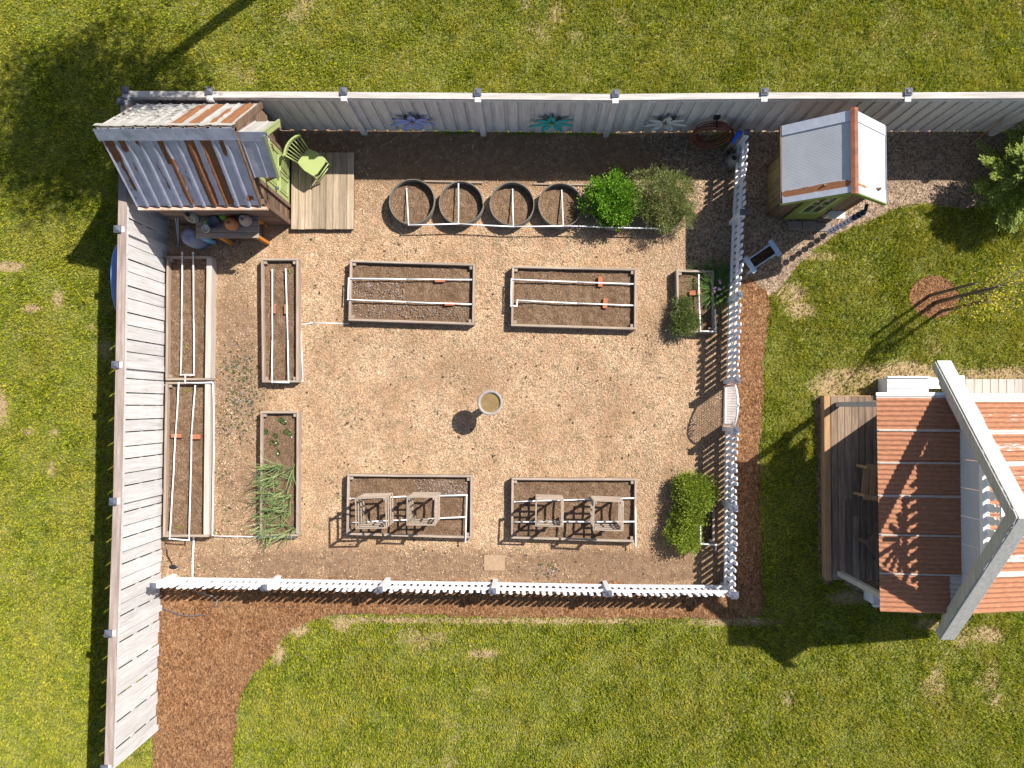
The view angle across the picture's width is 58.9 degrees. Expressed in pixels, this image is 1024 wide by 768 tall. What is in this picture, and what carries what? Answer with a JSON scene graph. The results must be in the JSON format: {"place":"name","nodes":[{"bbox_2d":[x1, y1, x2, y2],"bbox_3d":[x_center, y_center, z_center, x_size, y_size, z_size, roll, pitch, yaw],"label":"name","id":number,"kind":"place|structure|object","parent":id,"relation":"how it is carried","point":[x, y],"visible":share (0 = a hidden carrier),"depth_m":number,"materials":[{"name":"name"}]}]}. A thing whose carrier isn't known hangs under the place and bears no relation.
{"place":"outdoors","nodes":[
{"label":"outdoors","id":0,"kind":"place"},
{"bbox_2d":[137,129,739,584],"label":"gravel yard","id":1,"kind":"structure","parent":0,"point":[530,169],"depth_m":17.52,"materials":[{"name":"beige gravel"}]},
{"bbox_2d":[100,97,169,767],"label":"privacy fence","id":2,"kind":"object","parent":1,"relation":"on","point":[146,241],"visible":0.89,"depth_m":16.32,"materials":[{"name":"white wood"}]},
{"bbox_2d":[163,382,214,536],"bbox_3d":[-6.205,1.440,17.439,0.883,0.300,2.956,0,89,1],"label":"raised bed","id":3,"kind":"object","parent":1,"relation":"on","point":[201,491],"visible":1,"depth_m":17.41,"materials":[{"name":"brown wood"}]},
{"bbox_2d":[169,382,195,540],"bbox_3d":[-6.273,1.475,17.309,0.411,0.099,3.020,2,89,1],"label":"irrigation pipe","id":4,"kind":"object","parent":3,"relation":"on","point":[188,539],"visible":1,"depth_m":17.32,"materials":[{"name":"plastic"}]},
{"bbox_2d":[165,256,216,380],"bbox_3d":[-6.191,-1.260,17.507,0.875,0.300,2.385,0,89,1],"label":"raised bed","id":5,"kind":"object","parent":1,"relation":"on","point":[205,276],"visible":1,"depth_m":17.48,"materials":[{"name":"soil"}]},
{"bbox_2d":[180,252,212,383],"bbox_3d":[-6.039,-1.266,17.366,0.669,0.124,2.529,0,89,1],"label":"irrigation pipe","id":6,"kind":"object","parent":5,"relation":"on","point":[193,374],"visible":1,"depth_m":17.38,"materials":[{"name":"plastic"}]},
{"bbox_2d":[93,102,290,225],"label":"tin roofed shed","id":7,"kind":"structure","parent":1,"relation":"on","point":[171,161],"depth_m":15.11,"materials":[{"name":"metal"}]},
{"bbox_2d":[260,140,289,202],"bbox_3d":[-4.300,-3.930,16.558,0.115,1.920,0.830,0,89,1],"label":"door","id":8,"kind":"structure","parent":7,"relation":"in","point":[281,186],"depth_m":16.92,"materials":[{"name":"paint"}]},
{"bbox_2d":[191,537,194,581],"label":"irrigation pipe","id":9,"kind":"object","parent":1,"relation":"on","point":[193,556],"visible":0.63,"depth_m":17.49,"materials":[{"name":"plastic"}]},
{"bbox_2d":[181,228,208,249],"bbox_3d":[-6.045,-2.766,17.317,0.350,0.750,0.348,0,89,1],"label":"ribbed urn","id":10,"kind":"object","parent":1,"relation":"on","point":[188,237],"visible":0.74,"depth_m":16.98,"materials":[{"name":"blue ceramic"}]},
{"bbox_2d":[196,216,269,244],"bbox_3d":[-5.296,-2.926,17.283,1.180,0.798,0.434,0,89,1],"label":"potting bench","id":11,"kind":"object","parent":1,"relation":"on","point":[223,233],"visible":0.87,"depth_m":16.89,"materials":[{"name":"orange wood"}]},
{"bbox_2d":[183,212,198,222],"bbox_3d":[-5.913,-3.087,16.700,0.200,0.400,0.200,0,89,1],"label":"tall vase","id":12,"kind":"object","parent":11,"relation":"on","point":[193,216],"visible":0.68,"depth_m":16.63,"materials":[{"name":"grey ceramic"}]},
{"bbox_2d":[207,216,221,229],"bbox_3d":[-5.515,-2.986,16.815,0.236,0.150,0.236,0,89,1],"label":"round tin","id":13,"kind":"object","parent":11,"relation":"on","point":[214,222],"visible":1,"depth_m":16.76,"materials":[{"name":"metal"}]},
{"bbox_2d":[224,217,238,230],"bbox_3d":[-5.190,-2.972,16.738,0.260,0.290,0.260,0,89,1],"label":"terracotta jar","id":14,"kind":"object","parent":11,"relation":"on","point":[231,223],"visible":1,"depth_m":16.68,"materials":[{"name":"orange ceramic"}]},
{"bbox_2d":[239,214,251,226],"bbox_3d":[-4.934,-3.031,16.725,0.220,0.310,0.220,0,89,1],"label":"clay jar","id":15,"kind":"object","parent":11,"relation":"on","point":[245,220],"visible":1,"depth_m":16.65,"materials":[{"name":"white ceramic"}]},
{"bbox_2d":[212,382,295,537],"bbox_3d":[-5.556,1.782,17.403,1.403,0.305,3.373,-27,88,0],"label":"irrigation pipe","id":16,"kind":"object","parent":1,"relation":"on","point":[213,484],"visible":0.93,"depth_m":17.31,"materials":[{"name":"plastic"}]},
{"bbox_2d":[261,258,300,382],"bbox_3d":[-4.454,-1.221,17.498,0.736,0.250,2.387,0,89,1],"label":"raised bed","id":17,"kind":"object","parent":1,"relation":"on","point":[278,266],"visible":1,"depth_m":17.48,"materials":[{"name":"soil"}]},
{"bbox_2d":[271,268,289,382],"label":"irrigation pipe","id":18,"kind":"object","parent":17,"relation":"on","point":[272,381],"visible":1,"depth_m":17.41,"materials":[{"name":"plastic"}]},
{"bbox_2d":[260,411,301,535],"bbox_3d":[-4.440,1.716,17.424,0.743,0.250,2.387,0,89,1],"label":"raised bed","id":19,"kind":"object","parent":1,"relation":"on","point":[289,448],"visible":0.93,"depth_m":17.41,"materials":[{"name":"soil"}]},
{"bbox_2d":[254,513,274,551],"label":"onion plant","id":20,"kind":"object","parent":19,"relation":"on","point":[267,531],"visible":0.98,"depth_m":17.27,"materials":[{"name":"green plant"}]},
{"bbox_2d":[271,494,291,516],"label":"onion plant","id":21,"kind":"object","parent":19,"relation":"on","point":[290,495],"visible":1,"depth_m":17.24,"materials":[{"name":"green plant"}]},
{"bbox_2d":[274,461,295,490],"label":"onion plant","id":22,"kind":"object","parent":19,"relation":"in","point":[291,468],"visible":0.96,"depth_m":17.29,"materials":[{"name":"green plant"}]},
{"bbox_2d":[291,152,354,229],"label":"plank deck","id":23,"kind":"structure","parent":1,"relation":"on","point":[328,203],"depth_m":17.52,"materials":[{"name":"beige wood"}]},
{"bbox_2d":[283,134,333,184],"bbox_3d":[-3.832,-4.225,17.038,0.622,0.997,0.499,36,89,2],"label":"side chair","id":24,"kind":"object","parent":23,"relation":"on","point":[311,162],"visible":1,"depth_m":17.07,"materials":[{"name":"paint"}]},
{"bbox_2d":[301,322,347,381],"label":"irrigation pipe","id":25,"kind":"object","parent":1,"relation":"on","point":[301,342],"visible":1,"depth_m":17.57,"materials":[{"name":"plastic"}]},
{"bbox_2d":[215,342,568,579],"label":"pale flowers","id":26,"kind":"object","parent":1,"relation":"on","point":[259,403],"visible":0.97,"depth_m":17.55,"materials":[{"name":"white plant"}]},
{"bbox_2d":[346,473,472,538],"bbox_3d":[-1.950,2.329,17.361,2.405,0.250,1.217,0,89,1],"label":"raised bed","id":27,"kind":"object","parent":1,"relation":"on","point":[358,484],"visible":0.82,"depth_m":17.35,"materials":[{"name":"wood"}]},
{"bbox_2d":[355,493,393,528],"bbox_3d":[-2.532,2.339,16.847,0.586,1.040,0.583,0,89,1],"label":"plant cage","id":28,"kind":"object","parent":27,"relation":"on","point":[385,497],"visible":1,"depth_m":16.60,"materials":[{"name":"brown wood"}]},
{"bbox_2d":[349,494,466,542],"bbox_3d":[-1.977,2.555,17.253,2.267,0.124,0.922,0,89,1],"label":"irrigation pipe","id":29,"kind":"object","parent":27,"relation":"on","point":[465,516],"visible":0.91,"depth_m":17.25,"materials":[{"name":"plastic"}]},
{"bbox_2d":[406,492,439,525],"bbox_3d":[-1.627,2.298,16.831,0.524,1.040,0.522,0,89,1],"label":"plant cage","id":30,"kind":"object","parent":27,"relation":"on","point":[411,519],"visible":1,"depth_m":16.58,"materials":[{"name":"brown wood"}]},
{"bbox_2d":[413,479,468,494],"bbox_3d":[-1.359,1.967,17.324,1.060,0.011,0.294,0,89,1],"label":"gravel patch","id":31,"kind":"object","parent":27,"relation":"on","point":[450,481],"visible":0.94,"depth_m":17.32,"materials":[{"name":"grey gravel"}]},
{"bbox_2d":[348,260,475,325],"bbox_3d":[-1.916,-1.753,17.464,2.429,0.250,1.252,0,89,1],"label":"raised bed","id":32,"kind":"object","parent":1,"relation":"on","point":[459,291],"visible":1,"depth_m":17.46,"materials":[{"name":"soil"}]},
{"bbox_2d":[353,281,404,298],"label":"leaf litter","id":33,"kind":"object","parent":32,"relation":"on","point":[371,285],"visible":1,"depth_m":17.45,"materials":[{"name":"brown plant"}]},
{"bbox_2d":[347,277,472,304],"bbox_3d":[-1.934,-1.773,17.350,2.446,0.100,0.532,0,89,1],"label":"irrigation pipe","id":34,"kind":"object","parent":32,"relation":"on","point":[404,301],"visible":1,"depth_m":17.36,"materials":[{"name":"plastic"}]},
{"bbox_2d":[352,304,470,319],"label":"leaf litter","id":35,"kind":"object","parent":32,"relation":"on","point":[413,312],"visible":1,"depth_m":17.42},
{"bbox_2d":[389,179,435,227],"bbox_3d":[-1.913,-3.478,17.475,0.880,0.315,0.880,0,89,1],"label":"round planter","id":36,"kind":"object","parent":1,"relation":"on","point":[421,202],"visible":0.98,"depth_m":17.49,"materials":[{"name":"soil"}]},
{"bbox_2d":[162,318,725,582],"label":"weeds","id":37,"kind":"object","parent":1,"relation":"on","point":[251,403],"visible":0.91,"depth_m":17.57,"materials":[{"name":"green plant"}]},
{"bbox_2d":[150,574,738,597],"bbox_3d":[-1.252,3.765,16.912,10.689,1.049,0.140,1,89,1],"label":"picket fence","id":38,"kind":"object","parent":1,"relation":"on","point":[495,588],"visible":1,"depth_m":16.75,"materials":[{"name":"paint"}]},
{"bbox_2d":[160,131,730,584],"bbox_3d":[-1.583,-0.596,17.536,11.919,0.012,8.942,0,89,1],"label":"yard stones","id":39,"kind":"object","parent":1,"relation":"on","point":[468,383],"visible":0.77,"depth_m":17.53,"materials":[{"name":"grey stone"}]},
{"bbox_2d":[424,180,482,183],"bbox_3d":[-1.134,-3.918,17.599,1.131,0.060,0.030,2,89,1],"label":"edging board","id":40,"kind":"object","parent":1,"relation":"on","point":[433,181],"visible":0.82,"depth_m":17.58,"materials":[{"name":"beige wood"}]},
{"bbox_2d":[220,235,690,574],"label":"fallen leaves","id":41,"kind":"object","parent":1,"relation":"on","point":[437,412],"visible":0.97,"depth_m":17.49,"materials":[{"name":"brown plant"}]},
{"bbox_2d":[152,278,770,767],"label":"mulch border","id":42,"kind":"object","parent":1,"relation":"on","point":[388,602],"visible":0.73,"depth_m":17.43,"materials":[{"name":"brown wood"}]},
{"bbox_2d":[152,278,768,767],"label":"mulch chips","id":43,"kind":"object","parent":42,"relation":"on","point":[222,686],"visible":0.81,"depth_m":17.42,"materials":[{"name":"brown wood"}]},
{"bbox_2d":[439,181,484,226],"bbox_3d":[-0.963,-3.458,17.457,0.864,0.315,0.831,0,89,1],"label":"round planter","id":44,"kind":"object","parent":1,"relation":"on","point":[471,207],"visible":0.97,"depth_m":17.47,"materials":[{"name":"soil"}]},
{"bbox_2d":[477,390,502,414],"bbox_3d":[-0.393,0.353,17.064,0.468,0.885,0.468,0,89,1],"label":"bird bath","id":45,"kind":"object","parent":1,"relation":"on","point":[489,402],"visible":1,"depth_m":16.66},
{"bbox_2d":[484,555,504,570],"bbox_3d":[-0.339,3.434,17.406,0.400,0.020,0.300,0,89,1],"label":"stepping stone","id":46,"kind":"object","parent":1,"relation":"on","point":[494,562],"visible":1,"depth_m":17.40,"materials":[{"name":"beige stone"}]},
{"bbox_2d":[489,182,533,228],"bbox_3d":[0.000,-3.435,17.438,0.859,0.315,0.840,0,89,1],"label":"round planter","id":47,"kind":"object","parent":1,"relation":"on","point":[500,203],"visible":0.99,"depth_m":17.45,"materials":[{"name":"soil"}]},
{"bbox_2d":[538,183,582,229],"bbox_3d":[0.926,-3.406,17.420,0.851,0.315,0.848,0,89,1],"label":"round planter","id":48,"kind":"object","parent":1,"relation":"on","point":[550,207],"visible":0.98,"depth_m":17.44,"materials":[{"name":"soil"}]},
{"bbox_2d":[406,183,659,228],"bbox_3d":[0.426,-3.386,17.336,4.962,0.196,0.907,0,89,1],"label":"irrigation pipe","id":49,"kind":"object","parent":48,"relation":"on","point":[562,225],"visible":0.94,"depth_m":17.27,"materials":[{"name":"plastic"}]},
{"bbox_2d":[533,183,589,185],"bbox_3d":[0.971,-3.863,17.558,1.115,0.060,0.030,1,89,1],"label":"edging board","id":50,"kind":"object","parent":1,"relation":"on","point":[554,183],"visible":0.44,"depth_m":17.54,"materials":[{"name":"beige wood"}]},
{"bbox_2d":[511,266,636,330],"bbox_3d":[1.181,-1.645,17.403,2.397,0.250,1.227,0,89,1],"label":"raised bed","id":51,"kind":"object","parent":1,"relation":"on","point":[557,315],"visible":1,"depth_m":17.39,"materials":[{"name":"soil"}]},
{"bbox_2d":[510,278,633,306],"bbox_3d":[1.155,-1.740,17.291,2.386,0.100,0.547,0,89,1],"label":"irrigation pipe","id":52,"kind":"object","parent":51,"relation":"on","point":[517,300],"visible":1,"depth_m":17.30,"materials":[{"name":"plastic"}]},
{"bbox_2d":[511,477,636,541],"bbox_3d":[1.174,2.391,17.301,2.383,0.250,1.212,0,89,1],"label":"raised bed","id":53,"kind":"object","parent":1,"relation":"on","point":[526,488],"visible":0.81,"depth_m":17.29,"materials":[{"name":"brown wood"}]},
{"bbox_2d":[535,494,563,526],"bbox_3d":[0.686,2.329,16.802,0.514,1.010,0.512,0,89,1],"label":"plant cage","id":54,"kind":"object","parent":53,"relation":"on","point":[538,497],"visible":1,"depth_m":16.55,"materials":[{"name":"brown wood"}]},
{"bbox_2d":[513,497,636,546],"bbox_3d":[1.178,2.607,17.193,2.360,0.124,0.927,0,89,1],"label":"irrigation pipe","id":55,"kind":"object","parent":53,"relation":"on","point":[576,521],"visible":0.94,"depth_m":17.22,"materials":[{"name":"plastic"}]},
{"bbox_2d":[590,496,623,530],"bbox_3d":[1.741,2.376,16.771,0.560,1.030,0.558,0,89,1],"label":"plant cage","id":56,"kind":"object","parent":53,"relation":"on","point":[619,524],"visible":1,"depth_m":16.52,"materials":[{"name":"brown wood"}]},
{"bbox_2d":[433,130,734,148],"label":"fence foot grass","id":57,"kind":"structure","parent":1,"relation":"on","point":[518,133],"depth_m":17.59,"materials":[{"name":"green plant"}]},
{"bbox_2d":[590,192,637,231],"bbox_3d":[1.954,-3.396,17.400,0.882,0.315,0.898,0,89,1],"label":"round planter","id":58,"kind":"object","parent":1,"relation":"on","point":[605,229],"visible":0.19,"depth_m":17.41,"materials":[{"name":"metal"}]},
{"bbox_2d":[575,162,646,231],"bbox_3d":[1.857,-3.481,16.985,1.293,0.869,1.238,-38,88,0],"label":"leafy bush","id":59,"kind":"object","parent":58,"relation":"on","point":[615,199],"visible":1,"depth_m":16.97,"materials":[{"name":"green plant"}]},
{"bbox_2d":[638,181,686,231],"bbox_3d":[2.869,-3.405,17.383,0.910,0.315,0.931,0,89,1],"label":"round planter","id":60,"kind":"object","parent":1,"relation":"on","point":[642,220],"visible":0.34,"depth_m":17.40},
{"bbox_2d":[629,161,698,235],"bbox_3d":[2.846,-3.512,16.914,1.556,1.081,1.493,0,89,1],"label":"rosemary bush","id":61,"kind":"object","parent":60,"relation":"in","point":[684,201],"visible":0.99,"depth_m":17.00,"materials":[{"name":"green plant"}]},
{"bbox_2d":[615,132,736,277],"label":"river pebbles","id":62,"kind":"object","parent":1,"relation":"on","point":[680,156],"visible":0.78,"depth_m":17.51,"materials":[{"name":"beige gravel"}]},
{"bbox_2d":[723,149,738,168],"bbox_3d":[4.171,-4.257,17.328,0.466,0.395,0.249,-33,88,0],"label":"watering can","id":63,"kind":"object","parent":62,"relation":"on","point":[731,160],"visible":0.97,"depth_m":17.25,"materials":[{"name":"metal"}]},
{"bbox_2d":[725,130,741,150],"bbox_3d":[4.145,-4.532,17.054,0.109,0.982,0.230,41,90,2],"label":"standpipe","id":64,"kind":"object","parent":62,"relation":"on","point":[735,139],"visible":0.97,"depth_m":16.74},
{"bbox_2d":[674,269,714,333],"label":"raised bed","id":65,"kind":"object","parent":1,"relation":"on","point":[680,276],"visible":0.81,"depth_m":17.34,"materials":[{"name":"wood"}]},
{"bbox_2d":[665,291,704,339],"bbox_3d":[3.286,-1.317,17.150,0.760,0.482,1.008,0,89,1],"label":"lavender clump","id":66,"kind":"object","parent":65,"relation":"on","point":[684,316],"visible":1,"depth_m":17.16,"materials":[{"name":"green plant"}]},
{"bbox_2d":[698,274,716,332],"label":"irrigation pipe","id":67,"kind":"object","parent":65,"relation":"on","point":[715,331],"visible":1,"depth_m":17.20,"materials":[{"name":"plastic"}]},
{"bbox_2d":[675,482,714,543],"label":"raised bed","id":68,"kind":"object","parent":1,"relation":"on","point":[709,529],"visible":0.15,"depth_m":17.23,"materials":[{"name":"wood"}]},
{"bbox_2d":[661,467,722,557],"bbox_3d":[3.426,2.426,16.906,1.110,0.748,1.703,8,89,1],"label":"herb mound","id":69,"kind":"object","parent":68,"relation":"on","point":[692,491],"visible":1,"depth_m":16.96,"materials":[{"name":"green plant"}]},
{"bbox_2d":[682,258,722,292],"bbox_3d":[3.661,-2.007,17.299,0.903,0.344,0.841,0,89,1],"label":"chive clump","id":70,"kind":"object","parent":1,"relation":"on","point":[701,268],"visible":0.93,"depth_m":17.31,"materials":[{"name":"green plant"}]},
{"bbox_2d":[699,256,734,293],"bbox_3d":[3.969,-2.100,17.292,0.882,0.350,0.846,0,89,1],"label":"chive clump","id":71,"kind":"object","parent":1,"relation":"on","point":[727,271],"visible":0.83,"depth_m":17.34,"materials":[{"name":"green plant"}]},
{"bbox_2d":[690,261,746,322],"bbox_3d":[3.925,-1.762,17.216,1.214,0.487,1.129,24,89,2],"label":"chive clump","id":72,"kind":"object","parent":1,"relation":"on","point":[722,292],"visible":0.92,"depth_m":17.27,"materials":[{"name":"green plant"}]},
{"bbox_2d":[720,426,738,598],"bbox_3d":[4.041,2.335,16.849,0.130,1.049,3.100,1,89,1],"label":"picket fence","id":73,"kind":"object","parent":1,"relation":"on","point":[727,503],"visible":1,"depth_m":16.65,"materials":[{"name":"paint"}]},
{"bbox_2d":[723,129,750,383],"bbox_3d":[4.182,-2.319,16.964,0.147,1.049,4.649,3,89,1],"label":"picket fence","id":74,"kind":"object","parent":1,"relation":"on","point":[734,221],"visible":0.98,"depth_m":16.77,"materials":[{"name":"paint"}]},
{"bbox_2d":[724,384,739,425],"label":"garden gate","id":75,"kind":"structure","parent":74,"relation":"attached to","point":[736,406],"depth_m":16.85,"materials":[{"name":"white paint"}]},
{"bbox_2d":[0,0,1023,767],"bbox_3d":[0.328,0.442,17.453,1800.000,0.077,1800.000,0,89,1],"label":"lawn","id":76,"kind":"structure","parent":0,"point":[770,358],"depth_m":17.45,"materials":[{"name":"green plant"}]},
{"bbox_2d":[110,245,137,312],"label":"paddling pool","id":77,"kind":"structure","parent":76,"relation":"on","point":[113,275],"depth_m":16.33,"materials":[{"name":"blue plastic"}]},
{"bbox_2d":[121,86,1023,137],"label":"privacy fence","id":78,"kind":"object","parent":76,"relation":"on","point":[615,111],"visible":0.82,"depth_m":16.17,"materials":[{"name":"white wood"}]},
{"bbox_2d":[391,112,434,130],"bbox_3d":[-1.850,-4.864,16.804,0.833,0.859,0.095,0,89,1],"label":"metal flower","id":79,"kind":"object","parent":78,"relation":"attached to","point":[411,121],"visible":1,"depth_m":16.88,"materials":[{"name":"metal"}]},
{"bbox_2d":[529,113,572,131],"bbox_3d":[0.724,-4.828,16.743,0.827,0.849,0.095,0,89,1],"label":"metal flower","id":80,"kind":"object","parent":78,"relation":"attached to","point":[548,124],"visible":1,"depth_m":16.84,"materials":[{"name":"metal"}]},
{"bbox_2d":[643,113,686,131],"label":"metal flower","id":81,"kind":"object","parent":78,"relation":"attached to","point":[666,124],"visible":1,"depth_m":16.79,"materials":[{"name":"metal"}]},
{"bbox_2d":[713,115,720,127],"bbox_3d":[3.739,-4.772,16.539,0.100,0.160,0.239,0,89,1],"label":"hose hook","id":82,"kind":"object","parent":78,"relation":"attached to","point":[716,117],"visible":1,"depth_m":16.53,"materials":[{"name":"metal"}]},
{"bbox_2d":[686,121,733,151],"bbox_3d":[3.746,-4.654,17.056,0.785,0.985,0.303,0,89,1],"label":"garden hose","id":83,"kind":"object","parent":82,"relation":"hanging from","point":[727,128],"visible":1,"depth_m":17.04,"materials":[{"name":"brown rubber"}]},
{"bbox_2d":[813,395,879,593],"bbox_3d":[6.203,2.388,17.322,1.622,0.001,4.327,-22,88,0],"label":"dirt edge","id":84,"kind":"object","parent":76,"relation":"on","point":[875,583],"visible":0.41,"depth_m":17.33,"materials":[{"name":"brown soil"}]},
{"bbox_2d":[863,586,879,606],"bbox_3d":[7.020,3.973,16.963,0.720,0.615,0.271,0,89,1],"label":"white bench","id":85,"kind":"object","parent":84,"relation":"on","point":[872,599],"visible":0.28,"depth_m":16.87,"materials":[{"name":"paint"}]},
{"bbox_2d":[820,361,1023,639],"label":"playhouse","id":86,"kind":"object","parent":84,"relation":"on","point":[951,549],"visible":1,"depth_m":14.44,"materials":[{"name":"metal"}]},
{"bbox_2d":[853,464,877,500],"bbox_3d":[6.739,1.809,16.640,0.650,0.882,0.650,6,89,1],"label":"porch chair","id":87,"kind":"object","parent":86,"relation":"on","point":[871,469],"visible":0.38,"depth_m":16.67,"materials":[{"name":"wood"}]},
{"bbox_2d":[855,521,878,562],"bbox_3d":[6.848,2.915,16.610,0.650,0.882,0.650,-40,88,0],"label":"porch chair","id":88,"kind":"object","parent":86,"relation":"on","point":[874,539],"visible":0.28,"depth_m":16.64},
{"bbox_2d":[878,376,929,391],"bbox_3d":[7.363,0.026,17.082,0.780,0.565,0.331,0,89,1],"label":"white bench","id":89,"kind":"object","parent":76,"relation":"on","point":[905,383],"visible":0.8,"depth_m":16.86,"materials":[{"name":"paint"}]},
{"bbox_2d":[909,275,953,318],"bbox_3d":[8.082,-1.672,17.387,0.927,0.001,0.853,0,89,1],"label":"mulch ring","id":90,"kind":"object","parent":76,"relation":"on","point":[933,296],"visible":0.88,"depth_m":17.39,"materials":[{"name":"brown wood"}]},
{"bbox_2d":[909,275,958,317],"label":"ring chips","id":91,"kind":"object","parent":90,"relation":"on","point":[923,291],"visible":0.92,"depth_m":17.37,"materials":[{"name":"brown wood"}]},
{"bbox_2d":[928,281,977,296],"bbox_3d":[7.994,-1.720,16.501,0.072,1.801,0.061,-22,88,0],"label":"tree stake","id":92,"kind":"object","parent":91,"relation":"on","point":[952,289],"visible":1,"depth_m":16.42,"materials":[{"name":"brown wood"}]},
{"bbox_2d":[940,299,989,312],"bbox_3d":[8.214,-1.420,16.490,0.072,1.801,0.061,-22,88,0],"label":"tree stake","id":93,"kind":"object","parent":91,"relation":"on","point":[952,308],"visible":0.65,"depth_m":16.58,"materials":[{"name":"brown wood"}]},
{"bbox_2d":[933,249,1023,323],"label":"young tree","id":94,"kind":"object","parent":91,"relation":"on","point":[974,292],"visible":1,"depth_m":15.58,"materials":[{"name":"green plant"}]},
{"bbox_2d":[928,378,939,387],"bbox_3d":[7.944,-0.013,17.157,0.420,0.365,0.200,0,89,1],"label":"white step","id":95,"kind":"object","parent":76,"relation":"on","point":[933,382],"visible":0.43,"depth_m":16.98,"materials":[{"name":"paint"}]},
{"bbox_2d":[736,130,1023,295],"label":"gravel path","id":96,"kind":"structure","parent":0,"point":[889,197],"depth_m":17.46,"materials":[{"name":"beige gravel"}]},
{"bbox_2d":[739,239,781,274],"bbox_3d":[4.689,-2.381,17.214,0.650,0.537,0.340,-34,88,0],"label":"planter stand","id":97,"kind":"object","parent":96,"relation":"on","point":[770,250],"visible":0.98,"depth_m":17.05,"materials":[{"name":"white wood"}]},
{"bbox_2d":[787,221,801,229],"bbox_3d":[5.444,-3.051,17.461,0.273,0.030,0.175,0,89,1],"label":"paver","id":98,"kind":"object","parent":96,"relation":"on","point":[794,225],"visible":1,"depth_m":17.45,"materials":[{"name":"grey concrete"}]},
{"bbox_2d":[802,221,816,229],"bbox_3d":[5.730,-3.050,17.456,0.275,0.030,0.178,0,89,1],"label":"paver","id":99,"kind":"object","parent":96,"relation":"on","point":[809,225],"visible":1,"depth_m":17.44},
{"bbox_2d":[817,223,830,231],"bbox_3d":[6.005,-3.018,17.450,0.272,0.030,0.174,0,89,1],"label":"paver","id":100,"kind":"object","parent":96,"relation":"on","point":[823,227],"visible":0.88,"depth_m":17.44,"materials":[{"name":"grey concrete"}]},
{"bbox_2d":[766,107,886,218],"bbox_3d":[5.504,-3.733,16.051,1.816,2.895,1.400,0,89,1],"label":"garden hut","id":101,"kind":"object","parent":96,"relation":"on","point":[832,166],"visible":1,"depth_m":15.17,"materials":[{"name":"metal"}]},
{"bbox_2d":[783,194,852,218],"bbox_3d":[5.500,-3.184,16.415,0.620,2.020,0.099,0,89,1],"label":"door","id":102,"kind":"structure","parent":101,"relation":"in","point":[811,209],"depth_m":16.50,"materials":[{"name":"green paint"}]},
{"bbox_2d":[827,204,868,234],"bbox_3d":[6.064,-2.968,16.459,0.123,1.979,0.185,0,89,1],"label":"rain chain","id":103,"kind":"object","parent":101,"relation":"hanging from","point":[850,219],"visible":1,"depth_m":16.23,"materials":[{"name":"metal"}]},
{"bbox_2d":[966,129,1023,232],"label":"conifer","id":104,"kind":"object","parent":96,"relation":"on","point":[1008,184],"visible":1,"depth_m":16.60,"materials":[{"name":"green plant"}]},
{"bbox_2d":[1000,122,1023,146],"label":"conifer","id":105,"kind":"object","parent":96,"relation":"on","point":[1021,125],"visible":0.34,"depth_m":17.04,"materials":[{"name":"green plant"}]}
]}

